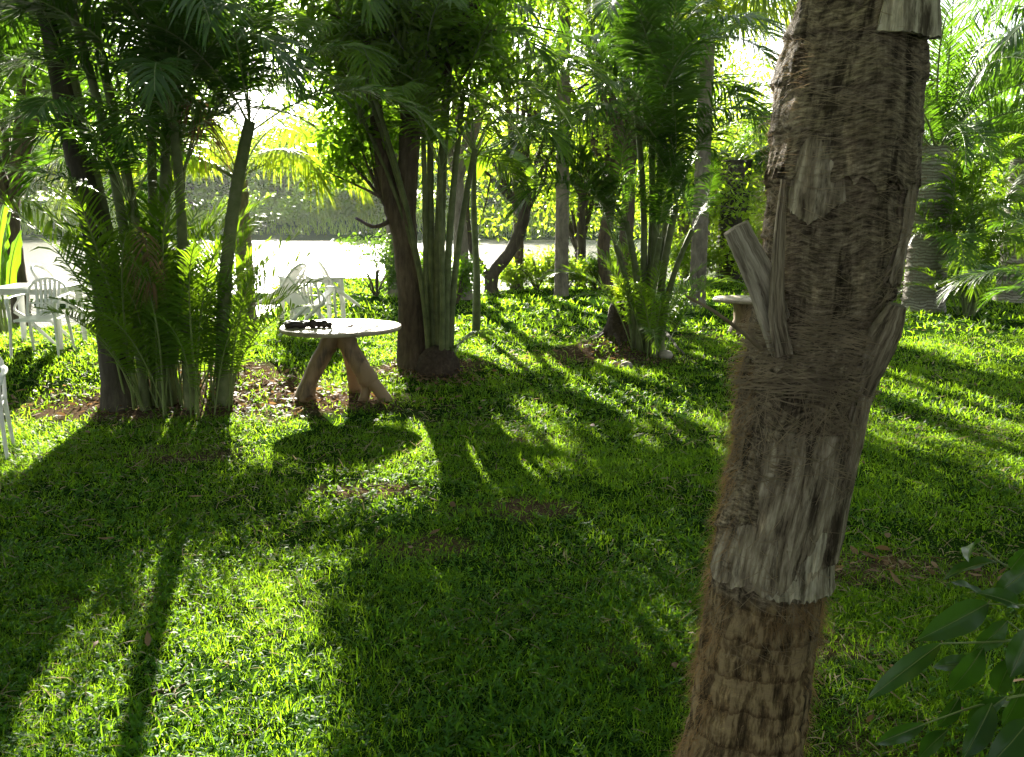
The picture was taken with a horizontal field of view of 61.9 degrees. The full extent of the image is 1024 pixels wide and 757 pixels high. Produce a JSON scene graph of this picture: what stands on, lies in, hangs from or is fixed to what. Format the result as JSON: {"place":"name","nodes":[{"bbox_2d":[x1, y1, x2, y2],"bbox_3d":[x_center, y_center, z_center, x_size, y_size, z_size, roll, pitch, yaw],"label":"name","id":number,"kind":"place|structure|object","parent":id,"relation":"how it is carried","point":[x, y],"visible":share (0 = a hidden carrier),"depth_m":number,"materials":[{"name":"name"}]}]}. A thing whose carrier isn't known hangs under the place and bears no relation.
{"place":"outdoors","nodes":[
{"label":"outdoors","id":0,"kind":"place"},
{"bbox_2d":[0,240,717,327],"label":"lake water","id":1,"kind":"structure","parent":0,"point":[44,258],"depth_m":47.03,"materials":[{"name":"white liquid"}]},
{"bbox_2d":[0,203,764,237],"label":"reeds","id":2,"kind":"object","parent":1,"relation":"on","point":[372,218],"visible":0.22,"depth_m":81.92,"materials":[{"name":"green plant"}]},
{"bbox_2d":[0,200,1023,756],"bbox_3d":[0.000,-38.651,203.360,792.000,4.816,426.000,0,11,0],"label":"ground","id":3,"kind":"structure","parent":0,"point":[390,518],"depth_m":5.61,"materials":[{"name":"green plant"}]},
{"bbox_2d":[0,356,14,462],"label":"plastic chair","id":4,"kind":"object","parent":3,"relation":"on","point":[3,397],"visible":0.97,"depth_m":6.59,"materials":[{"name":"white plastic"}]},
{"bbox_2d":[0,194,22,333],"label":"banana plant","id":5,"kind":"object","parent":3,"relation":"on","point":[8,272],"visible":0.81,"depth_m":11.24,"materials":[{"name":"green plant"}]},
{"bbox_2d":[0,132,37,209],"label":"broadleaf tree","id":6,"kind":"object","parent":3,"relation":"on","point":[36,148],"visible":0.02,"depth_m":91.14,"materials":[{"name":"green plant"}]},
{"bbox_2d":[0,101,62,197],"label":"broadleaf tree","id":7,"kind":"object","parent":3,"relation":"on","point":[50,139],"visible":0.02,"depth_m":94.39,"materials":[{"name":"green plant"}]},
{"bbox_2d":[4,277,75,358],"bbox_3d":[-5.308,-0.696,9.626,0.573,0.857,0.576,-1,11,-7],"label":"plastic chair","id":8,"kind":"object","parent":3,"relation":"on","point":[38,317],"visible":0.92,"depth_m":9.79,"materials":[{"name":"white plastic"}]},
{"bbox_2d":[0,283,87,349],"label":"plastic table","id":9,"kind":"object","parent":3,"relation":"on","point":[16,289],"visible":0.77,"depth_m":10.18,"materials":[{"name":"white plastic"}]},
{"bbox_2d":[20,136,70,210],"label":"broadleaf tree","id":10,"kind":"object","parent":3,"relation":"on","point":[44,188],"visible":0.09,"depth_m":96.13,"materials":[{"name":"green plant"}]},
{"bbox_2d":[0,3,96,139],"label":"broadleaf tree","id":11,"kind":"object","parent":3,"relation":"on","point":[14,78],"visible":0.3,"depth_m":9.46,"materials":[{"name":"green plant"}]},
{"bbox_2d":[13,264,91,345],"bbox_3d":[-5.671,-0.913,10.467,0.858,0.576,0.573,40,4,-12],"label":"plastic chair","id":12,"kind":"object","parent":3,"relation":"on","point":[40,271],"visible":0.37,"depth_m":10.31,"materials":[{"name":"white plastic"}]},
{"bbox_2d":[1,0,137,411],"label":"broadleaf tree","id":13,"kind":"object","parent":3,"relation":"on","point":[113,396],"visible":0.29,"depth_m":7.88,"materials":[{"name":"brown plant"}]},
{"bbox_2d":[31,118,124,208],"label":"broadleaf tree","id":14,"kind":"object","parent":3,"relation":"on","point":[65,170],"visible":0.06,"depth_m":95.63,"materials":[{"name":"green plant"}]},
{"bbox_2d":[0,0,196,327],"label":"broadleaf tree","id":15,"kind":"object","parent":3,"relation":"on","point":[14,226],"visible":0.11,"depth_m":11.88,"materials":[{"name":"green plant"}]},
{"bbox_2d":[46,139,187,205],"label":"broadleaf tree","id":16,"kind":"object","parent":3,"relation":"on","point":[111,196],"visible":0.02,"depth_m":100.22,"materials":[{"name":"green plant"}]},
{"bbox_2d":[0,0,335,409],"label":"areca palm","id":17,"kind":"object","parent":3,"relation":"on","point":[159,226],"visible":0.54,"depth_m":7.57,"materials":[{"name":"plant"}]},
{"bbox_2d":[151,680,194,696],"bbox_3d":[-1.326,1.219,3.347,0.166,0.023,0.048,-8,13,-34],"label":"fallen stick","id":18,"kind":"object","parent":3,"relation":"on","point":[153,693],"visible":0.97,"depth_m":3.33,"materials":[{"name":"brown wood"}]},
{"bbox_2d":[142,125,257,209],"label":"broadleaf tree","id":19,"kind":"object","parent":3,"relation":"on","point":[193,186],"visible":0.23,"depth_m":97.03,"materials":[{"name":"green plant"}]},
{"bbox_2d":[33,95,375,333],"bbox_3d":[-3.510,-2.200,10.844,4.287,3.543,3.419,-10,14,-41],"label":"palm tree","id":20,"kind":"object","parent":3,"relation":"on","point":[302,166],"visible":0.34,"depth_m":10.83,"materials":[{"name":"green plant"}]},
{"bbox_2d":[142,118,273,203],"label":"broadleaf tree","id":21,"kind":"object","parent":3,"relation":"on","point":[226,184],"visible":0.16,"depth_m":101.63,"materials":[{"name":"green plant"}]},
{"bbox_2d":[0,0,451,418],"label":"areca palm","id":22,"kind":"object","parent":3,"relation":"on","point":[222,322],"visible":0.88,"depth_m":7.42,"materials":[{"name":"plant"}]},
{"bbox_2d":[216,119,322,206],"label":"broadleaf tree","id":23,"kind":"object","parent":3,"relation":"on","point":[253,179],"visible":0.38,"depth_m":94.79,"materials":[{"name":"green plant"}]},
{"bbox_2d":[268,269,302,302],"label":"shrub","id":24,"kind":"object","parent":3,"relation":"on","point":[276,287],"visible":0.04,"depth_m":21.83,"materials":[{"name":"green plant"}]},
{"bbox_2d":[255,262,324,337],"bbox_3d":[-2.901,-1.062,11.408,0.857,0.576,0.572,-40,0,17],"label":"plastic chair","id":25,"kind":"object","parent":3,"relation":"on","point":[293,275],"visible":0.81,"depth_m":11.37,"materials":[{"name":"white plastic"}]},
{"bbox_2d":[259,106,335,203],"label":"broadleaf tree","id":26,"kind":"object","parent":3,"relation":"on","point":[306,124],"visible":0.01,"depth_m":101.67,"materials":[{"name":"green plant"}]},
{"bbox_2d":[277,274,345,320],"bbox_3d":[-2.960,-1.154,12.626,0.800,0.722,0.800,-6,12,-28],"label":"plastic table","id":27,"kind":"object","parent":3,"relation":"on","point":[336,278],"visible":0.51,"depth_m":12.47,"materials":[{"name":"white plastic"}]},
{"bbox_2d":[290,274,336,319],"bbox_3d":[-2.806,-1.048,11.962,0.573,0.858,0.576,3,11,14],"label":"plastic chair","id":28,"kind":"object","parent":3,"relation":"on","point":[308,294],"visible":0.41,"depth_m":11.72,"materials":[{"name":"white plastic"}]},
{"bbox_2d":[301,260,359,319],"bbox_3d":[-2.756,-1.227,12.521,0.576,0.858,0.572,-44,22,-9],"label":"plastic chair","id":29,"kind":"object","parent":3,"relation":"on","point":[328,291],"visible":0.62,"depth_m":12.42,"materials":[{"name":"white plastic"}]},
{"bbox_2d":[279,319,400,401],"bbox_3d":[-1.713,-0.141,8.607,1.200,0.845,1.200,0,11,0],"label":"round table","id":30,"kind":"object","parent":3,"relation":"on","point":[342,335],"visible":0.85,"depth_m":8.43,"materials":[{"name":"beige stone"}]},
{"bbox_2d":[284,319,331,328],"bbox_3d":[-1.997,-0.538,8.361,0.468,0.094,0.176,-1,11,-6],"label":"wood carving","id":31,"kind":"object","parent":30,"relation":"on","point":[300,324],"visible":1,"depth_m":8.32},
{"bbox_2d":[265,111,447,221],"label":"broadleaf tree","id":32,"kind":"object","parent":3,"relation":"on","point":[344,198],"visible":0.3,"depth_m":85.74,"materials":[{"name":"green plant"}]},
{"bbox_2d":[328,228,421,296],"bbox_3d":[-2.801,-2.321,17.203,1.979,1.490,1.729,0,11,0],"label":"shrub","id":33,"kind":"object","parent":3,"relation":"on","point":[389,265],"visible":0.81,"depth_m":17.16,"materials":[{"name":"green plant"}]},
{"bbox_2d":[360,481,392,489],"bbox_3d":[-0.935,0.722,5.858,0.256,0.037,0.078,-10,15,-42],"label":"fallen stick","id":34,"kind":"object","parent":3,"relation":"on","point":[373,485],"visible":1,"depth_m":5.83,"materials":[{"name":"brown wood"}]},
{"bbox_2d":[309,107,465,208],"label":"broadleaf tree","id":35,"kind":"object","parent":3,"relation":"on","point":[420,188],"visible":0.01,"depth_m":94.10,"materials":[{"name":"green plant"}]},
{"bbox_2d":[10,71,769,228],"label":"woodland","id":36,"kind":"object","parent":3,"relation":"on","point":[294,213],"visible":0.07,"depth_m":84.74,"materials":[{"name":"green plant"}]},
{"bbox_2d":[233,4,561,296],"bbox_3d":[-2.324,-5.136,17.826,6.543,7.101,5.328,0,11,0],"label":"broadleaf tree","id":37,"kind":"object","parent":3,"relation":"on","point":[391,291],"visible":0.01,"depth_m":18.03,"materials":[{"name":"green plant"}]},
{"bbox_2d":[187,0,624,377],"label":"areca palm","id":38,"kind":"object","parent":3,"relation":"on","point":[437,282],"visible":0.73,"depth_m":9.15,"materials":[{"name":"plant"}]},
{"bbox_2d":[261,0,608,371],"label":"forked tree","id":39,"kind":"object","parent":3,"relation":"on","point":[411,343],"visible":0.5,"depth_m":9.64,"materials":[{"name":"green plant"}]},
{"bbox_2d":[418,247,453,273],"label":"shrub","id":40,"kind":"object","parent":3,"relation":"on","point":[421,253],"visible":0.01,"depth_m":18.20,"materials":[{"name":"green plant"}]},
{"bbox_2d":[421,252,499,302],"bbox_3d":[-1.141,-2.123,17.963,1.671,1.168,1.295,-4,12,-19],"label":"shrub","id":41,"kind":"object","parent":3,"relation":"on","point":[465,271],"visible":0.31,"depth_m":17.84,"materials":[{"name":"green plant"}]},
{"bbox_2d":[417,93,507,199],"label":"broadleaf tree","id":42,"kind":"object","parent":3,"relation":"on","point":[447,185],"visible":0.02,"depth_m":98.00,"materials":[{"name":"green plant"}]},
{"bbox_2d":[397,113,539,332],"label":"palm tree","id":43,"kind":"object","parent":3,"relation":"on","point":[476,307],"visible":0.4,"depth_m":13.20,"materials":[{"name":"green plant"}]},
{"bbox_2d":[435,117,553,205],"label":"broadleaf tree","id":44,"kind":"object","parent":3,"relation":"on","point":[484,187],"visible":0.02,"depth_m":101.61,"materials":[{"name":"green plant"}]},
{"bbox_2d":[448,124,574,218],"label":"broadleaf tree","id":45,"kind":"object","parent":3,"relation":"on","point":[496,204],"visible":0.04,"depth_m":89.47,"materials":[{"name":"green plant"}]},
{"bbox_2d":[434,1,589,299],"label":"broadleaf tree","id":46,"kind":"object","parent":3,"relation":"on","point":[460,189],"visible":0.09,"depth_m":18.23,"materials":[{"name":"green plant"}]},
{"bbox_2d":[498,262,527,289],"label":"shrub","id":47,"kind":"object","parent":3,"relation":"on","point":[506,269],"visible":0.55,"depth_m":20.90,"materials":[{"name":"green plant"}]},
{"bbox_2d":[4,325,1023,739],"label":"leaf litter","id":48,"kind":"object","parent":3,"relation":"on","point":[674,665],"visible":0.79,"depth_m":8.17,"materials":[{"name":"brown plant"}]},
{"bbox_2d":[418,70,646,293],"bbox_3d":[0.388,-5.083,20.287,6.056,6.360,6.289,10,15,43],"label":"forked tree","id":49,"kind":"object","parent":3,"relation":"on","point":[504,258],"visible":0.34,"depth_m":20.32,"materials":[{"name":"green plant"}]},
{"bbox_2d":[485,237,584,290],"bbox_3d":[0.553,-2.820,21.138,2.445,1.390,2.343,0,11,0],"label":"shrub","id":50,"kind":"object","parent":3,"relation":"on","point":[534,270],"visible":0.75,"depth_m":21.02,"materials":[{"name":"green plant"}]},
{"bbox_2d":[491,0,602,288],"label":"broadleaf tree","id":51,"kind":"object","parent":3,"relation":"on","point":[519,255],"visible":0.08,"depth_m":20.75,"materials":[{"name":"green plant"}]},
{"bbox_2d":[539,251,597,288],"bbox_3d":[1.366,-2.731,21.442,1.691,1.122,1.831,0,11,0],"label":"shrub","id":52,"kind":"object","parent":3,"relation":"on","point":[575,279],"visible":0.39,"depth_m":21.09,"materials":[{"name":"green plant"}]},
{"bbox_2d":[501,49,679,286],"bbox_3d":[1.754,-5.518,22.018,4.700,6.538,5.327,-5,12,-24],"label":"broadleaf tree","id":53,"kind":"object","parent":3,"relation":"on","point":[581,245],"visible":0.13,"depth_m":22.03,"materials":[{"name":"green plant"}]},
{"bbox_2d":[536,92,647,214],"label":"broadleaf tree","id":54,"kind":"object","parent":3,"relation":"on","point":[616,185],"visible":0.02,"depth_m":94.07,"materials":[{"name":"green plant"}]},
{"bbox_2d":[576,252,616,288],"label":"shrub","id":55,"kind":"object","parent":3,"relation":"on","point":[594,263],"visible":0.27,"depth_m":21.14,"materials":[{"name":"green plant"}]},
{"bbox_2d":[482,56,712,264],"bbox_3d":[2.413,-5.371,23.248,6.403,7.989,5.504,7,13,31],"label":"broadleaf tree","id":56,"kind":"object","parent":3,"relation":"on","point":[573,232],"visible":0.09,"depth_m":23.93,"materials":[{"name":"green plant"}]},
{"bbox_2d":[519,0,683,295],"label":"palm tree","id":57,"kind":"object","parent":3,"relation":"on","point":[561,285],"visible":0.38,"depth_m":19.18,"materials":[{"name":"grey plant"}]},
{"bbox_2d":[587,301,630,347],"bbox_3d":[1.440,-0.735,11.598,0.813,0.600,0.918,0,11,0],"label":"tree stump","id":58,"kind":"object","parent":3,"relation":"on","point":[614,326],"visible":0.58,"depth_m":11.46,"materials":[{"name":"wood"}]},
{"bbox_2d":[620,361,632,367],"bbox_3d":[1.408,-0.169,10.492,0.158,0.085,0.114,0,11,0],"label":"rock","id":59,"kind":"object","parent":3,"relation":"on","point":[626,363],"visible":0.77,"depth_m":10.45,"materials":[{"name":"grey stone"}]},
{"bbox_2d":[510,2,754,290],"bbox_3d":[2.625,-5.624,19.963,5.653,7.519,6.523,0,11,0],"label":"broadleaf tree","id":60,"kind":"object","parent":3,"relation":"on","point":[603,242],"visible":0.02,"depth_m":20.65,"materials":[{"name":"green plant"}]},
{"bbox_2d":[479,0,796,357],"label":"areca palm","id":61,"kind":"object","parent":3,"relation":"on","point":[649,314],"visible":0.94,"depth_m":10.69,"materials":[{"name":"plant"}]},
{"bbox_2d":[610,240,674,270],"bbox_3d":[3.290,-3.097,22.293,1.906,1.516,2.285,0,11,0],"label":"shrub","id":62,"kind":"object","parent":3,"relation":"on","point":[613,252],"visible":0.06,"depth_m":22.34,"materials":[{"name":"green plant"}]},
{"bbox_2d":[522,0,779,296],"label":"broadleaf tree","id":63,"kind":"object","parent":3,"relation":"on","point":[630,214],"visible":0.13,"depth_m":18.84,"materials":[{"name":"green plant"}]},
{"bbox_2d":[658,350,672,358],"bbox_3d":[2.005,-0.309,11.123,0.191,0.129,0.146,0,11,0],"label":"rock","id":64,"kind":"object","parent":3,"relation":"on","point":[666,354],"visible":0.91,"depth_m":11.08,"materials":[{"name":"grey stone"}]},
{"bbox_2d":[576,105,766,279],"bbox_3d":[5.015,-5.310,24.412,6.561,6.308,8.535,0,11,0],"label":"broadleaf tree","id":65,"kind":"object","parent":3,"relation":"on","point":[685,220],"visible":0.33,"depth_m":23.45,"materials":[{"name":"green plant"}]},
{"bbox_2d":[573,23,777,203],"bbox_3d":[5.483,-7.403,29.165,8.104,9.708,8.441,4,12,22],"label":"broadleaf tree","id":66,"kind":"object","parent":3,"relation":"on","point":[735,68],"visible":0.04,"depth_m":27.39,"materials":[{"name":"green plant"}]},
{"bbox_2d":[666,332,684,354],"bbox_3d":[2.353,-0.533,12.436,0.058,0.071,2.300,1,11,3],"label":"fallen stick","id":67,"kind":"object","parent":3,"relation":"on","point":[668,336],"visible":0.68,"depth_m":12.37,"materials":[{"name":"wood"}]},
{"bbox_2d":[665,268,708,330],"bbox_3d":[2.575,-1.269,13.845,1.053,1.116,1.115,6,13,30],"label":"shrub","id":68,"kind":"object","parent":3,"relation":"on","point":[676,318],"visible":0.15,"depth_m":13.78,"materials":[{"name":"green plant"}]},
{"bbox_2d":[580,0,797,305],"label":"palm tree","id":69,"kind":"object","parent":3,"relation":"on","point":[699,246],"visible":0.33,"depth_m":16.77,"materials":[{"name":"grey plant"}]},
{"bbox_2d":[647,229,736,279],"bbox_3d":[4.966,-3.442,23.904,2.913,1.526,2.909,0,11,0],"label":"shrub","id":70,"kind":"object","parent":3,"relation":"on","point":[715,254],"visible":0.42,"depth_m":23.39,"materials":[{"name":"green plant"}]},
{"bbox_2d":[646,48,776,230],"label":"broadleaf tree","id":71,"kind":"object","parent":3,"relation":"on","point":[760,77],"visible":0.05,"depth_m":31.04,"materials":[{"name":"green plant"}]},
{"bbox_2d":[655,97,770,279],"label":"palm tree","id":72,"kind":"object","parent":3,"relation":"on","point":[740,168],"visible":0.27,"depth_m":23.92,"materials":[{"name":"green plant"}]},
{"bbox_2d":[676,87,772,237],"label":"broadleaf tree","id":73,"kind":"object","parent":3,"relation":"on","point":[720,157],"visible":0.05,"depth_m":25.39,"materials":[{"name":"green plant"}]},
{"bbox_2d":[713,295,752,334],"bbox_3d":[3.699,-0.948,13.604,1.000,0.672,1.000,0,11,0],"label":"round table","id":74,"kind":"object","parent":3,"relation":"on","point":[738,310],"visible":0.43,"depth_m":13.45,"materials":[{"name":"beige stone"}]},
{"bbox_2d":[719,210,763,281],"bbox_3d":[6.856,-3.438,22.617,2.887,2.157,2.936,0,11,0],"label":"shrub","id":75,"kind":"object","parent":3,"relation":"on","point":[758,228],"visible":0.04,"depth_m":22.10,"materials":[{"name":"green plant"}]},
{"bbox_2d":[658,0,943,756],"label":"palm tree","id":76,"kind":"object","parent":3,"relation":"on","point":[822,267],"visible":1,"depth_m":2.19,"materials":[{"name":"brown plant"}]},
{"bbox_2d":[756,27,977,135],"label":"broadleaf tree","id":77,"kind":"object","parent":3,"relation":"on","point":[927,82],"depth_m":27.81,"materials":[{"name":"green plant"}]},
{"bbox_2d":[866,538,1023,756],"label":"shrub","id":78,"kind":"object","parent":3,"relation":"on","point":[963,617],"visible":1,"depth_m":1.67,"materials":[{"name":"green plant"}]},
{"bbox_2d":[898,117,1023,316],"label":"areca palm","id":79,"kind":"object","parent":3,"relation":"on","point":[973,254],"visible":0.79,"depth_m":15.35,"materials":[{"name":"plant"}]},
{"bbox_2d":[900,0,1023,312],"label":"ringed palm","id":80,"kind":"object","parent":3,"relation":"on","point":[951,84],"visible":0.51,"depth_m":15.59,"materials":[{"name":"green plant"}]},
{"bbox_2d":[928,0,1023,107],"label":"palm tree","id":81,"kind":"object","parent":3,"relation":"on","point":[1010,40],"visible":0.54,"depth_m":16.16,"materials":[{"name":"green plant"}]},
{"bbox_2d":[928,19,1023,302],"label":"ringed palm","id":82,"kind":"object","parent":3,"relation":"on","point":[1010,296],"visible":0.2,"depth_m":18.08,"materials":[{"name":"green plant"}]},
{"bbox_2d":[951,111,1005,243],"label":"broadleaf tree","id":83,"kind":"object","parent":3,"relation":"on","point":[957,232],"visible":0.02,"depth_m":29.15,"materials":[{"name":"green plant"}]},
{"bbox_2d":[935,184,1023,309],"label":"areca palm","id":84,"kind":"object","parent":3,"relation":"on","point":[1004,269],"visible":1,"depth_m":11.99,"materials":[{"name":"plant"}]},
{"bbox_2d":[952,23,1023,196],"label":"broadleaf tree","id":85,"kind":"object","parent":3,"relation":"on","point":[978,112],"visible":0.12,"depth_m":22.37,"materials":[{"name":"green plant"}]},
{"bbox_2d":[964,144,1011,227],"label":"broadleaf tree","id":86,"kind":"object","parent":3,"relation":"on","point":[996,193],"visible":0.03,"depth_m":26.74,"materials":[{"name":"green plant"}]},
{"bbox_2d":[10,0,1023,202],"label":"sky","id":87,"kind":"structure","parent":0,"point":[254,95],"materials":[{"name":"white"}]},
{"bbox_2d":[600,275,633,301],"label":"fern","id":88,"kind":"object","parent":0,"point":[615,290],"visible":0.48,"depth_m":11.49,"materials":[{"name":"green plant"}]}
]}

